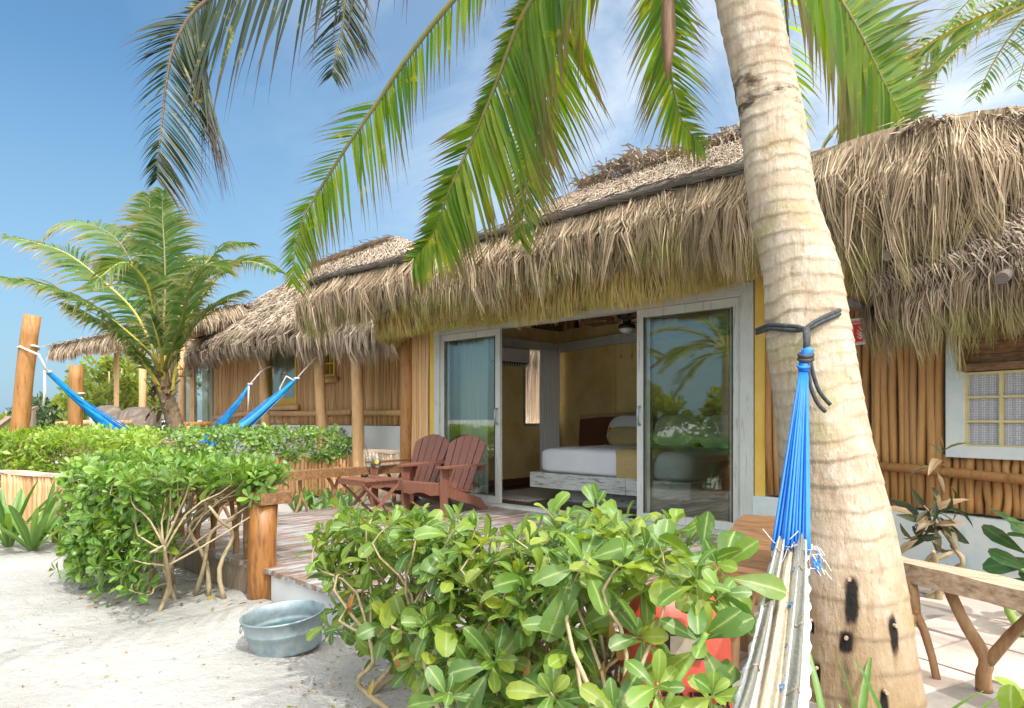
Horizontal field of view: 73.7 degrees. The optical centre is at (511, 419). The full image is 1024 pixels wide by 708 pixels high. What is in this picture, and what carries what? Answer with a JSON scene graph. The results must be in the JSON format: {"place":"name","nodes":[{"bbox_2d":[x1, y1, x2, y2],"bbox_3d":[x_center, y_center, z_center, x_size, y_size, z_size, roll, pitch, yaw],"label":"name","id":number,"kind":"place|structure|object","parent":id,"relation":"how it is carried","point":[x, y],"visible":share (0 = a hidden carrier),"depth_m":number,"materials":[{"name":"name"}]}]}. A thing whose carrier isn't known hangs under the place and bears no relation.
{"place":"outdoors","nodes":[
{"label":"outdoors","id":0,"kind":"place"},
{"bbox_2d":[0,420,457,707],"bbox_3d":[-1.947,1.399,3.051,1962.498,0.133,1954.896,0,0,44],"label":"sand","id":1,"kind":"structure","parent":0,"point":[108,638],"depth_m":4.11,"materials":[{"name":"white sand"}]},
{"bbox_2d":[0,411,9,448],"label":"shore bush","id":2,"kind":"object","parent":1,"relation":"on","point":[3,415],"visible":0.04,"depth_m":25.15,"materials":[{"name":"green plant"}]},
{"bbox_2d":[0,406,39,469],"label":"stair rail","id":3,"kind":"object","parent":1,"relation":"on","point":[6,420],"visible":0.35,"depth_m":10.95,"materials":[{"name":"brown wood"}]},
{"bbox_2d":[5,314,41,469],"bbox_3d":[-7.414,-0.029,10.297,0.591,3.111,0.263,0,0,3],"label":"log post","id":4,"kind":"object","parent":1,"relation":"on","point":[24,381],"visible":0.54,"depth_m":10.21,"materials":[{"name":"brown wood"}]},
{"bbox_2d":[17,344,317,454],"bbox_3d":[-5.506,-0.227,11.902,5.087,2.303,0.481,0,0,-44],"label":"hammock","id":5,"kind":"object","parent":4,"relation":"hanging from","point":[97,416],"visible":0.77,"depth_m":10.79,"materials":[{"name":"blue fabric"}]},
{"bbox_2d":[6,406,41,415],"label":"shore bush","id":6,"kind":"object","parent":1,"relation":"on","point":[9,411],"depth_m":33.92,"materials":[{"name":"green plant"}]},
{"bbox_2d":[0,481,57,546],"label":"spider lily","id":7,"kind":"object","parent":1,"relation":"on","point":[20,503],"visible":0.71,"depth_m":7.46,"materials":[{"name":"green plant"}]},
{"bbox_2d":[3,391,66,427],"bbox_3d":[-20.385,0.151,29.920,3.348,2.828,3.020,0,0,-21],"label":"shore bush","id":8,"kind":"object","parent":1,"relation":"on","point":[46,420],"visible":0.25,"depth_m":29.54,"materials":[{"name":"green plant"}]},
{"bbox_2d":[0,481,72,550],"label":"spider lily","id":9,"kind":"object","parent":1,"relation":"on","point":[40,523],"visible":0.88,"depth_m":7.22,"materials":[{"name":"green plant"}]},
{"bbox_2d":[0,470,79,532],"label":"stick fence","id":10,"kind":"object","parent":1,"relation":"on","point":[13,482],"visible":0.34,"depth_m":8.77,"materials":[{"name":"beige wood"}]},
{"bbox_2d":[24,521,63,545],"bbox_3d":[-4.845,1.225,7.533,0.736,0.350,0.972,0,0,17],"label":"spider lily","id":11,"kind":"object","parent":1,"relation":"on","point":[54,537],"visible":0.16,"depth_m":7.36,"materials":[{"name":"green plant"}]},
{"bbox_2d":[32,400,61,423],"bbox_3d":[-20.456,0.331,31.009,2.954,2.477,3.010,0,0,19],"label":"shore bush","id":12,"kind":"object","parent":1,"relation":"on","point":[42,409],"visible":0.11,"depth_m":30.16,"materials":[{"name":"green plant"}]},
{"bbox_2d":[51,487,74,542],"bbox_3d":[-5.060,1.101,7.750,0.328,0.739,0.071,0,0,0],"label":"stick fence","id":13,"kind":"object","parent":1,"relation":"on","point":[59,514],"visible":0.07,"depth_m":7.72,"materials":[{"name":"beige wood"}]},
{"bbox_2d":[50,377,96,403],"bbox_3d":[-20.087,-0.278,32.934,4.615,3.686,4.334,0,0,4],"label":"seaside tree","id":14,"kind":"object","parent":1,"relation":"on","point":[59,397],"depth_m":31.64,"materials":[{"name":"green plant"}]},
{"bbox_2d":[67,365,83,460],"bbox_3d":[-7.298,0.311,11.400,0.255,2.426,0.253,0,0,44],"label":"log post","id":15,"kind":"object","parent":1,"relation":"on","point":[75,385],"visible":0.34,"depth_m":11.31,"materials":[{"name":"brown wood"}]},
{"bbox_2d":[78,366,271,442],"bbox_3d":[-6.133,-0.107,13.087,0.665,2.154,4.332,0,0,29],"label":"hammock","id":16,"kind":"object","parent":15,"relation":"hanging from","point":[225,417],"visible":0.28,"depth_m":13.98,"materials":[{"name":"blue fabric"}]},
{"bbox_2d":[40,331,118,406],"bbox_3d":[-13.617,-0.791,22.950,2.930,4.422,2.974,0,0,1],"label":"thatched canopy","id":17,"kind":"object","parent":1,"relation":"on","point":[70,350],"visible":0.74,"depth_m":21.82,"materials":[{"name":"beige plant"}]},
{"bbox_2d":[55,420,131,462],"bbox_3d":[-8.101,0.717,13.258,1.299,1.406,0.344,0,0,-13],"label":"log bench","id":18,"kind":"object","parent":1,"relation":"on","point":[87,422],"visible":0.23,"depth_m":13.21,"materials":[{"name":"brown wood"}]},
{"bbox_2d":[0,422,209,520],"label":"hedge","id":19,"kind":"object","parent":1,"relation":"on","point":[49,440],"visible":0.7,"depth_m":9.07,"materials":[{"name":"green plant"}]},
{"bbox_2d":[46,354,163,427],"bbox_3d":[-15.193,-0.642,25.958,4.013,4.401,3.899,0,0,27],"label":"seaside tree","id":20,"kind":"object","parent":1,"relation":"on","point":[103,390],"visible":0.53,"depth_m":25.28,"materials":[{"name":"green plant"}]},
{"bbox_2d":[0,187,285,452],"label":"coconut palm","id":21,"kind":"object","parent":1,"relation":"on","point":[165,326],"visible":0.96,"depth_m":12.41,"materials":[{"name":"green plant"}]},
{"bbox_2d":[96,361,201,437],"bbox_3d":[-15.953,-0.635,30.036,4.476,4.382,4.392,0,0,44],"label":"seaside tree","id":22,"kind":"object","parent":1,"relation":"on","point":[199,383],"visible":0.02,"depth_m":30.40,"materials":[{"name":"green plant"}]},
{"bbox_2d":[48,442,299,610],"bbox_3d":[-2.815,0.838,5.693,2.232,1.261,1.489,0,0,44],"label":"beach shrub","id":23,"kind":"object","parent":1,"relation":"on","point":[93,539],"visible":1,"depth_m":5.21,"materials":[{"name":"green plant"}]},
{"bbox_2d":[100,301,253,421],"bbox_3d":[-7.791,-0.929,17.330,2.020,4.698,5.733,0,0,37],"label":"thatched canopy","id":24,"kind":"object","parent":1,"relation":"on","point":[231,315],"visible":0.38,"depth_m":16.99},
{"bbox_2d":[176,365,183,376],"bbox_3d":[-8.388,-1.407,17.201,0.220,0.680,0.214,0,0,44],"label":"lantern","id":25,"kind":"object","parent":24,"relation":"hanging from","point":[179,367],"visible":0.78,"depth_m":17.16,"materials":[{"name":"gold metal"}]},
{"bbox_2d":[184,421,216,438],"bbox_3d":[-7.076,0.736,15.401,0.408,1.369,1.228,0,0,3],"label":"yard rail","id":26,"kind":"object","parent":1,"relation":"on","point":[201,424],"visible":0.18,"depth_m":15.29,"materials":[{"name":"brown wood"}]},
{"bbox_2d":[16,568,407,707],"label":"fallen leaves","id":27,"kind":"object","parent":1,"relation":"on","point":[213,597],"visible":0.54,"depth_m":4.15,"materials":[{"name":"brown plant"}]},
{"bbox_2d":[158,483,292,599],"bbox_3d":[-2.700,1.035,6.036,2.520,0.969,0.311,0,0,44],"label":"deck railing","id":28,"kind":"object","parent":1,"relation":"on","point":[260,538],"visible":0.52,"depth_m":5.16,"materials":[{"name":"brown wood"}]},
{"bbox_2d":[178,453,351,504],"bbox_3d":[-4.566,1.035,12.550,1.688,0.770,2.902,0,0,44],"label":"planter","id":29,"kind":"object","parent":1,"relation":"on","point":[321,483],"visible":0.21,"depth_m":12.37,"materials":[{"name":"brown wood"}]},
{"bbox_2d":[126,422,351,464],"bbox_3d":[-4.821,0.456,12.176,1.903,0.815,3.877,0,0,44],"label":"beach shrub","id":30,"kind":"object","parent":29,"relation":"in","point":[257,436],"visible":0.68,"depth_m":11.76,"materials":[{"name":"green plant"}]},
{"bbox_2d":[239,599,327,657],"bbox_3d":[-1.402,1.294,4.210,0.530,0.215,0.435,-5,6,-6],"label":"metal tub","id":31,"kind":"object","parent":1,"relation":"on","point":[281,629],"visible":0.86,"depth_m":4.09,"materials":[{"name":"metal"}]},
{"bbox_2d":[287,486,315,511],"bbox_3d":[-3.179,1.200,10.172,0.574,0.411,0.614,0,0,-21],"label":"agave","id":32,"kind":"object","parent":1,"relation":"on","point":[296,500],"visible":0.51,"depth_m":10.17,"materials":[{"name":"green plant"}]},
{"bbox_2d":[305,490,323,509],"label":"agave","id":33,"kind":"object","parent":1,"relation":"on","point":[310,501],"visible":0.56,"depth_m":10.55,"materials":[{"name":"green plant"}]},
{"bbox_2d":[310,495,330,509],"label":"agave","id":34,"kind":"object","parent":1,"relation":"on","point":[324,504],"visible":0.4,"depth_m":9.38,"materials":[{"name":"green plant"}]},
{"bbox_2d":[308,482,361,507],"bbox_3d":[-2.594,1.162,10.188,0.702,0.475,0.682,0,0,17],"label":"agave","id":35,"kind":"object","parent":1,"relation":"on","point":[327,493],"visible":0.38,"depth_m":10.17,"materials":[{"name":"green plant"}]},
{"bbox_2d":[327,486,367,505],"bbox_3d":[-2.337,1.167,9.728,0.664,0.474,0.458,0,0,-19],"label":"agave","id":36,"kind":"object","parent":1,"relation":"on","point":[350,499],"visible":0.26,"depth_m":9.56,"materials":[{"name":"green plant"}]},
{"bbox_2d":[168,234,539,495],"bbox_3d":[-3.391,-1.563,17.267,11.302,5.989,7.005,0,0,44],"label":"thatched hut","id":37,"kind":"object","parent":1,"relation":"on","point":[349,381],"visible":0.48,"depth_m":15.13,"materials":[{"name":"plant"}]},
{"bbox_2d":[185,366,192,376],"bbox_3d":[-8.532,-1.463,18.001,0.220,0.680,0.214,0,0,44],"label":"lantern","id":38,"kind":"object","parent":37,"relation":"hanging from","point":[189,375],"visible":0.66,"depth_m":17.94,"materials":[{"name":"gold metal"}]},
{"bbox_2d":[169,363,217,421],"bbox_3d":[-8.717,-0.843,18.795,1.518,2.075,0.100,0,0,-6],"label":"glazed door","id":39,"kind":"structure","parent":37,"relation":"in","point":[209,408],"depth_m":18.81,"materials":[{"name":"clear glass"}]},
{"bbox_2d":[257,345,299,410],"bbox_3d":[-5.528,-1.063,16.365,1.905,1.728,0.329,0,0,44],"label":"window","id":40,"kind":"structure","parent":37,"relation":"in","point":[288,366],"depth_m":16.50,"materials":[{"name":"yellow paint"}]},
{"bbox_2d":[324,351,339,382],"bbox_3d":[-3.965,-1.270,14.832,0.802,0.981,0.270,0,0,44],"label":"window","id":41,"kind":"structure","parent":37,"relation":"in","point":[329,364],"depth_m":14.83,"materials":[{"name":"yellow paint"}]},
{"bbox_2d":[363,449,399,500],"bbox_3d":[-2.345,1.017,12.363,1.761,0.948,0.123,0,0,44],"label":"stick fence","id":42,"kind":"object","parent":1,"relation":"on","point":[386,454],"visible":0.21,"depth_m":12.28,"materials":[{"name":"beige wood"}]},
{"bbox_2d":[139,498,785,706],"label":"deck","id":43,"kind":"structure","parent":1,"relation":"on","point":[287,572],"depth_m":5.96,"materials":[{"name":"wood"}]},
{"bbox_2d":[160,464,400,517],"bbox_3d":[-2.588,0.899,8.177,0.236,0.584,3.600,0,0,44],"label":"deck railing","id":44,"kind":"object","parent":43,"relation":"on","point":[326,473],"visible":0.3,"depth_m":8.48,"materials":[{"name":"brown wood"}]},
{"bbox_2d":[338,476,400,518],"bbox_3d":[-1.597,0.892,7.627,0.520,0.469,0.482,0,0,44],"label":"folding table","id":45,"kind":"object","parent":43,"relation":"on","point":[366,483],"visible":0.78,"depth_m":7.54,"materials":[{"name":"red wood"}]},
{"bbox_2d":[366,434,449,509],"bbox_3d":[-1.303,0.661,8.948,0.800,0.914,0.930,0,0,34],"label":"adirondack chair","id":46,"kind":"object","parent":43,"relation":"on","point":[431,448],"visible":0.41,"depth_m":9.11,"materials":[{"name":"red wood"}]},
{"bbox_2d":[397,435,487,516],"bbox_3d":[-0.800,0.661,8.330,0.800,0.914,0.930,0,0,36],"label":"adirondack chair","id":47,"kind":"object","parent":43,"relation":"on","point":[461,466],"visible":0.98,"depth_m":8.35,"materials":[{"name":"red wood"}]},
{"bbox_2d":[702,514,775,669],"bbox_3d":[1.338,0.920,3.815,0.313,0.538,1.846,0,0,25],"label":"deck railing","id":48,"kind":"object","parent":43,"relation":"on","point":[760,559],"visible":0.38,"depth_m":3.35,"materials":[{"name":"brown wood"}]},
{"bbox_2d":[114,0,946,707],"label":"coconut palm","id":49,"kind":"object","parent":1,"relation":"on","point":[860,614],"visible":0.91,"depth_m":3.62,"materials":[{"name":"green plant"}]},
{"bbox_2d":[734,308,841,707],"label":"hammock","id":50,"kind":"object","parent":49,"relation":"hanging from","point":[776,671],"visible":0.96,"depth_m":2.10,"materials":[{"name":"blue fabric"}]},
{"bbox_2d":[295,482,786,707],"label":"beach shrub","id":51,"kind":"object","parent":1,"relation":"on","point":[515,662],"visible":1,"depth_m":2.41,"materials":[{"name":"green plant"}]},
{"bbox_2d":[293,105,1023,577],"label":"thatched hut","id":52,"kind":"object","parent":1,"relation":"on","point":[925,219],"visible":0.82,"depth_m":6.12,"materials":[{"name":"plant"}]},
{"bbox_2d":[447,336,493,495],"bbox_3d":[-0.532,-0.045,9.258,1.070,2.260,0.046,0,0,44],"label":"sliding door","id":53,"kind":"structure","parent":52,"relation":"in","point":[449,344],"depth_m":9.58,"materials":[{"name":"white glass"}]},
{"bbox_2d":[441,328,501,502],"bbox_3d":[-0.589,-0.045,9.197,1.170,2.260,0.104,0,0,44],"label":"sliding door","id":54,"kind":"structure","parent":52,"relation":"in","point":[497,333],"depth_m":8.86,"materials":[{"name":"white metal"}]},
{"bbox_2d":[460,337,487,493],"bbox_3d":[-0.537,-0.050,9.605,0.564,2.260,0.078,0,0,44],"label":"curtain","id":55,"kind":"object","parent":52,"relation":"hanging from","point":[474,390],"visible":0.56,"depth_m":9.54,"materials":[{"name":"white fabric"}]},
{"bbox_2d":[488,344,529,366],"bbox_3d":[-0.102,-1.030,11.146,0.225,0.301,0.930,0,0,44],"label":"air conditioner","id":56,"kind":"object","parent":52,"relation":"attached to","point":[515,357],"visible":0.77,"depth_m":11.12,"materials":[{"name":"white plastic"}]},
{"bbox_2d":[488,487,560,501],"bbox_3d":[0.417,1.107,10.216,1.200,0.014,1.800,0,0,44],"label":"rug","id":57,"kind":"object","parent":52,"relation":"on","point":[534,494],"visible":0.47,"depth_m":9.99,"materials":[{"name":"grey fabric"}]},
{"bbox_2d":[523,367,538,425],"bbox_3d":[0.496,-0.545,11.976,0.085,1.330,0.945,0,0,44],"label":"window frame","id":58,"kind":"structure","parent":52,"relation":"in","point":[524,368],"depth_m":11.62,"materials":[{"name":"metal"}]},
{"bbox_2d":[539,349,559,470],"bbox_3d":[0.657,-0.060,11.899,0.090,2.280,0.534,0,0,44],"label":"curtain","id":59,"kind":"object","parent":52,"relation":"hanging from","point":[549,395],"visible":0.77,"depth_m":11.86,"materials":[{"name":"grey fabric"}]},
{"bbox_2d":[530,409,727,511],"bbox_3d":[1.848,0.490,9.203,3.930,1.259,1.990,0,0,44],"label":"bed","id":60,"kind":"object","parent":52,"relation":"on","point":[692,478],"visible":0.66,"depth_m":8.59,"materials":[{"name":"white fabric"}]},
{"bbox_2d":[605,427,636,445],"bbox_3d":[1.658,0.282,10.025,0.691,0.351,0.190,0,0,44],"label":"pillow","id":61,"kind":"object","parent":60,"relation":"on","point":[618,436],"visible":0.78,"depth_m":9.98,"materials":[{"name":"fabric"}]},
{"bbox_2d":[607,415,636,438],"bbox_3d":[1.753,0.170,10.270,0.740,0.462,0.251,0,0,44],"label":"pillow","id":62,"kind":"object","parent":60,"relation":"on","point":[624,421],"visible":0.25,"depth_m":10.30,"materials":[{"name":"white fabric"}]},
{"bbox_2d":[616,447,686,479],"bbox_3d":[1.732,0.542,8.495,0.620,0.364,0.784,0,0,44],"label":"throw","id":63,"kind":"object","parent":60,"relation":"on","point":[626,463],"visible":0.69,"depth_m":8.30,"materials":[{"name":"fabric"}]},
{"bbox_2d":[653,415,700,446],"bbox_3d":[2.345,0.171,9.730,0.720,0.461,0.252,0,0,44],"label":"pillow","id":64,"kind":"object","parent":60,"relation":"on","point":[677,430],"visible":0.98,"depth_m":9.64,"materials":[{"name":"white fabric"}]},
{"bbox_2d":[698,415,727,447],"bbox_3d":[2.850,0.170,9.217,0.700,0.462,0.250,0,0,44],"label":"pillow","id":65,"kind":"object","parent":60,"relation":"on","point":[713,431],"visible":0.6,"depth_m":9.22,"materials":[{"name":"white fabric"}]},
{"bbox_2d":[586,312,680,333],"bbox_3d":[1.481,-1.751,8.883,1.307,1.920,1.319,0,0,44],"label":"ceiling fan","id":66,"kind":"object","parent":52,"relation":"hanging from","point":[627,326],"visible":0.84,"depth_m":8.78,"materials":[{"name":"black metal"}]},
{"bbox_2d":[636,297,739,530],"bbox_3d":[1.766,-0.045,6.951,1.180,2.260,0.104,0,0,44],"label":"sliding door","id":67,"kind":"structure","parent":52,"relation":"in","point":[734,303],"depth_m":6.94,"materials":[{"name":"white metal"}]},
{"bbox_2d":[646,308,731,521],"bbox_3d":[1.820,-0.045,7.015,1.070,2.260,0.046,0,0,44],"label":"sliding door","id":68,"kind":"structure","parent":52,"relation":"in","point":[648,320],"depth_m":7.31,"materials":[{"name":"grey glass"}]},
{"bbox_2d":[850,318,865,344],"bbox_3d":[2.869,-0.730,5.692,0.010,0.224,0.176,0,0,-29],"label":"safety sign","id":69,"kind":"object","parent":52,"relation":"attached to","point":[856,331],"visible":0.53,"depth_m":5.68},
{"bbox_2d":[946,318,1023,459],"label":"window","id":70,"kind":"structure","parent":52,"relation":"in","point":[985,410],"depth_m":4.84,"materials":[{"name":"white paint"}]},
{"bbox_2d":[619,582,731,707],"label":"extinguisher cover","id":71,"kind":"object","parent":1,"relation":"on","point":[719,649],"visible":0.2,"depth_m":2.29,"materials":[{"name":"red plastic"}]},
{"bbox_2d":[670,636,698,654],"bbox_3d":[0.575,0.749,2.265,0.104,0.059,0.008,0,0,0],"label":"clear window","id":72,"kind":"structure","parent":71,"relation":"in","point":[678,645],"depth_m":2.26,"materials":[{"name":"plastic"}]},
{"bbox_2d":[810,652,983,707],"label":"grass clump","id":73,"kind":"object","parent":1,"relation":"on","point":[863,697],"visible":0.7,"depth_m":2.57,"materials":[{"name":"green plant"}]},
{"bbox_2d":[838,658,996,707],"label":"grass clump","id":74,"kind":"object","parent":1,"relation":"on","point":[875,698],"visible":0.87,"depth_m":2.37,"materials":[{"name":"green plant"}]},
{"bbox_2d":[821,0,1023,148],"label":"coconut palm","id":75,"kind":"object","parent":1,"relation":"on","point":[962,33],"visible":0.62,"depth_m":8.03,"materials":[{"name":"green plant"}]},
{"bbox_2d":[994,676,1023,707],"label":"beach shrub","id":76,"kind":"object","parent":1,"relation":"on","point":[1010,693],"visible":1,"depth_m":2.13,"materials":[{"name":"green plant"}]},
{"bbox_3d":[-9.035,1.017,15.915,3.588,0.805,3.191,0,0,44],"label":"platform","id":77,"kind":"object","parent":1,"relation":"on","visible":0},
{"bbox_2d":[83,405,121,428],"bbox_3d":[-8.868,0.155,14.820,0.878,0.930,0.876,0,0,0],"label":"covered chair","id":78,"kind":"object","parent":77,"relation":"on","point":[113,411],"visible":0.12,"depth_m":14.85,"materials":[{"name":"grey fabric"}]},
{"bbox_2d":[116,407,160,435],"bbox_3d":[-7.823,0.181,14.120,0.922,0.879,0.876,0,0,0],"label":"covered chair","id":79,"kind":"object","parent":77,"relation":"on","point":[136,415],"visible":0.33,"depth_m":14.12,"materials":[{"name":"grey fabric"}]},
{"bbox_2d":[0,0,1023,419],"label":"sky","id":80,"kind":"structure","parent":0,"point":[68,137],"materials":[{"name":"blue"}]},
{"bbox_2d":[732,586,1001,707],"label":"paving bed","id":81,"kind":"object","parent":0,"point":[950,696],"depth_m":2.82,"materials":[{"name":"beige stone"}]},
{"bbox_2d":[915,594,1023,693],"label":"paving","id":82,"kind":"structure","parent":0,"point":[958,661],"depth_m":3.38,"materials":[{"name":"stone"}]},
{"bbox_2d":[889,428,972,599],"bbox_3d":[2.608,0.605,4.326,0.497,1.105,0.491,0,0,44],"label":"cordyline","id":83,"kind":"object","parent":82,"relation":"on","point":[952,534],"visible":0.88,"depth_m":4.26,"materials":[{"name":"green plant"}]},
{"bbox_2d":[902,556,1023,693],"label":"deck railing","id":84,"kind":"object","parent":82,"relation":"on","point":[953,583],"visible":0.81,"depth_m":2.83,"materials":[{"name":"brown wood"}]},
{"bbox_2d":[981,509,1023,636],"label":"broad leaf plant","id":85,"kind":"object","parent":82,"relation":"on","point":[999,561],"visible":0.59,"depth_m":3.65,"materials":[{"name":"green plant"}]}
]}

